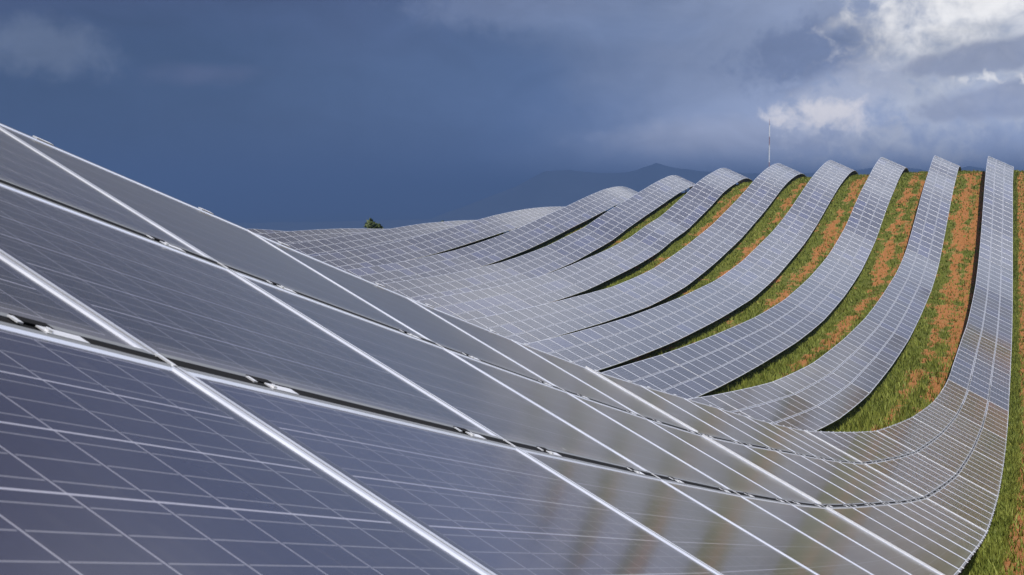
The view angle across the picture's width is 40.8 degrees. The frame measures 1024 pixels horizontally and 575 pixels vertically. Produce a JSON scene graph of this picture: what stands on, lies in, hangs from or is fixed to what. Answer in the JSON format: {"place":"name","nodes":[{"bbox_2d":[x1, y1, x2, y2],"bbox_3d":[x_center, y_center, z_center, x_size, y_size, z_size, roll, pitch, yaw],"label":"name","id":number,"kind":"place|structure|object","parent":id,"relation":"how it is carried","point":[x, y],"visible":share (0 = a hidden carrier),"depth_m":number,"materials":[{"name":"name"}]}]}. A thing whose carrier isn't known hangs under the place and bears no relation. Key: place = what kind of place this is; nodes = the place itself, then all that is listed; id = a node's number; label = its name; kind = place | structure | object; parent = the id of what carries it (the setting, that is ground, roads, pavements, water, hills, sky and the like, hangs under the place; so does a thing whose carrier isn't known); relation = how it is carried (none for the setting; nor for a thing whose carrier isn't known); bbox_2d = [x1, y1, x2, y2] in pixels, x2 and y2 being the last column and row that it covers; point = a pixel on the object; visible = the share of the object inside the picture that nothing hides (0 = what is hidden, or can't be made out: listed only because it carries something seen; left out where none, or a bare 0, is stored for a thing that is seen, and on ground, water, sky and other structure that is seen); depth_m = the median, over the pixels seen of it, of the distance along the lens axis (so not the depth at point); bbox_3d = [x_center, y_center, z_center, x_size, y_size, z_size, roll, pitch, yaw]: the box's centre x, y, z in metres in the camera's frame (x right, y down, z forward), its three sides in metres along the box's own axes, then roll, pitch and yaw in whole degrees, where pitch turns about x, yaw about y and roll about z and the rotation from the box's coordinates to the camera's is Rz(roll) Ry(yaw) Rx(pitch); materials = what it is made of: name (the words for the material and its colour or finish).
{"place":"outdoors","nodes":[
{"label":"outdoors","id":0,"kind":"place"},
{"bbox_2d":[0,0,1023,206],"label":"sky","id":1,"kind":"structure","parent":0,"point":[197,103],"materials":[{"name":"blue"}]},
{"bbox_2d":[234,163,985,232],"bbox_3d":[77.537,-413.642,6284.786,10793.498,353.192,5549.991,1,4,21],"label":"hills","id":2,"kind":"structure","parent":0,"point":[560,188],"depth_m":7050.08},
{"bbox_2d":[197,170,1023,574],"bbox_3d":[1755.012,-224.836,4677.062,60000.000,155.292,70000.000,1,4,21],"label":"ground","id":3,"kind":"structure","parent":0,"point":[287,214],"depth_m":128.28,"materials":[{"name":"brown plant"}]},
{"bbox_2d":[248,229,286,233],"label":"solar panel row","id":4,"kind":"object","parent":3,"relation":"on","point":[260,231],"visible":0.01,"depth_m":138.12,"materials":[{"name":"grey glass"}]},
{"bbox_2d":[259,228,384,243],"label":"solar panel row","id":5,"kind":"object","parent":3,"relation":"on","point":[289,237],"visible":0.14,"depth_m":133.50,"materials":[{"name":"grey glass"}]},
{"bbox_2d":[364,218,383,228],"bbox_3d":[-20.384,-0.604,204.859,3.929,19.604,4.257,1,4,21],"label":"bushy tree","id":6,"kind":"object","parent":3,"relation":"on","point":[370,224],"visible":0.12,"depth_m":203.64,"materials":[{"name":"green plant"}]},
{"bbox_2d":[287,220,514,255],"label":"solar panel row","id":7,"kind":"object","parent":3,"relation":"on","point":[345,243],"visible":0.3,"depth_m":130.96,"materials":[{"name":"grey glass"}]},
{"bbox_2d":[311,206,563,269],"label":"solar panel row","id":8,"kind":"object","parent":3,"relation":"on","point":[429,244],"visible":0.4,"depth_m":130.84,"materials":[{"name":"grey glass"}]},
{"bbox_2d":[344,186,637,284],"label":"solar panel row","id":9,"kind":"object","parent":3,"relation":"on","point":[526,236],"visible":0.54,"depth_m":128.07,"materials":[{"name":"grey glass"}]},
{"bbox_2d":[0,123,1013,574],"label":"solar panel row","id":10,"kind":"object","parent":3,"relation":"on","point":[186,389],"visible":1,"depth_m":3.27,"materials":[{"name":"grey glass"}]},
{"bbox_2d":[381,175,694,300],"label":"solar panel row","id":11,"kind":"object","parent":3,"relation":"on","point":[607,227],"visible":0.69,"depth_m":122.78,"materials":[{"name":"grey glass"}]},
{"bbox_2d":[417,168,752,319],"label":"solar panel row","id":12,"kind":"object","parent":3,"relation":"on","point":[689,209],"visible":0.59,"depth_m":113.68,"materials":[{"name":"grey glass"}]},
{"bbox_2d":[465,163,806,343],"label":"solar panel row","id":13,"kind":"object","parent":3,"relation":"on","point":[710,246],"visible":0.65,"depth_m":105.03,"materials":[{"name":"grey glass"}]},
{"bbox_2d":[527,160,857,370],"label":"solar panel row","id":14,"kind":"object","parent":3,"relation":"on","point":[760,267],"visible":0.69,"depth_m":95.26,"materials":[{"name":"grey glass"}]},
{"bbox_2d":[601,157,908,398],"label":"solar panel row","id":15,"kind":"object","parent":3,"relation":"on","point":[720,359],"visible":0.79,"depth_m":87.03,"materials":[{"name":"grey glass"}]},
{"bbox_2d":[764,119,771,168],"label":"lattice mast","id":16,"kind":"object","parent":3,"relation":"on","point":[769,144],"visible":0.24,"depth_m":606.64,"materials":[{"name":"white metal"}]},
{"bbox_2d":[689,156,960,430],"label":"solar panel row","id":17,"kind":"object","parent":3,"relation":"on","point":[844,376],"visible":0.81,"depth_m":78.35,"materials":[{"name":"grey glass"}]}
]}

